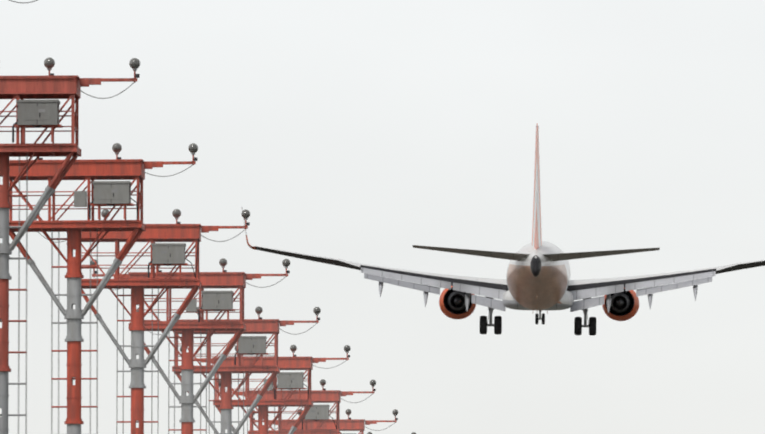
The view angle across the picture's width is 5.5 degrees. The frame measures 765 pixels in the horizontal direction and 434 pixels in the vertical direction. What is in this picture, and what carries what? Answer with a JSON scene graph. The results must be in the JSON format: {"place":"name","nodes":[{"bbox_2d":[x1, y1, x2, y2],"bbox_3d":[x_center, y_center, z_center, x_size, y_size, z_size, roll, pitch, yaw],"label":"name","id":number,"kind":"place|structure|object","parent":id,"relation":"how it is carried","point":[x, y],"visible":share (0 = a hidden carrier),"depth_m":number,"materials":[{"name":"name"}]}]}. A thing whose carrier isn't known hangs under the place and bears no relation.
{"place":"outdoors","nodes":[
{"label":"outdoors","id":0,"kind":"place"},
{"bbox_2d":[0,57,139,433],"bbox_3d":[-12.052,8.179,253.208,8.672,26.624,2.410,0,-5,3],"label":"approach light tower","id":1,"kind":"structure","parent":0,"point":[38,114],"depth_m":253.65,"materials":[{"name":"red metal"}]},
{"bbox_2d":[180,345,350,433],"bbox_3d":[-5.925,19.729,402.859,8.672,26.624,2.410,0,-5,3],"label":"approach light tower","id":2,"kind":"structure","parent":0,"point":[288,381],"depth_m":403.27,"materials":[{"name":"red metal"}]},
{"bbox_2d":[0,0,764,433],"label":"sky","id":3,"kind":"structure","parent":0,"point":[368,132],"materials":[{"name":"white"}]},
{"bbox_2d":[241,124,764,335],"bbox_3d":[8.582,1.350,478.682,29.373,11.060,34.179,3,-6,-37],"label":"airliner","id":4,"kind":"object","parent":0,"point":[538,273],"visible":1,"depth_m":479.95,"materials":[{"name":"white paint"}]},
{"label":"ground","id":5,"kind":"structure","parent":0,"visible":0},
{"bbox_2d":[9,143,197,433],"bbox_3d":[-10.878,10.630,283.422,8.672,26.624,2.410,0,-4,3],"label":"approach light tower","id":6,"kind":"structure","parent":5,"relation":"on","point":[114,194],"depth_m":283.93,"materials":[{"name":"red metal"}]},
{"bbox_2d":[34,209,249,433],"bbox_3d":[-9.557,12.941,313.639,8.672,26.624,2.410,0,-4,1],"label":"approach light tower","id":7,"kind":"structure","parent":5,"relation":"on","point":[168,254],"depth_m":314.16,"materials":[{"name":"red metal"}]},
{"bbox_2d":[90,258,289,433],"bbox_3d":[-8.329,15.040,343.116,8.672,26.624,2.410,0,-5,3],"label":"approach light tower","id":8,"kind":"structure","parent":5,"relation":"on","point":[220,301],"depth_m":343.66,"materials":[{"name":"red metal"}]},
{"bbox_2d":[136,306,320,433],"bbox_3d":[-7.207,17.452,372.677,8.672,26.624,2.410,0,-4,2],"label":"approach light tower","id":9,"kind":"structure","parent":5,"relation":"on","point":[251,345],"depth_m":373.14,"materials":[{"name":"red metal"}]},
{"bbox_2d":[219,379,375,433],"bbox_3d":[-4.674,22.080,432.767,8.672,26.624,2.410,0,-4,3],"label":"approach light tower","id":10,"kind":"structure","parent":5,"relation":"on","point":[318,413],"depth_m":433.11,"materials":[{"name":"red metal"}]},
{"bbox_2d":[253,409,397,433],"bbox_3d":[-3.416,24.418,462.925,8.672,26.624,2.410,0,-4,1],"label":"approach light tower","id":11,"kind":"structure","parent":5,"relation":"on","point":[349,424],"depth_m":463.35,"materials":[{"name":"red metal"}]}
]}

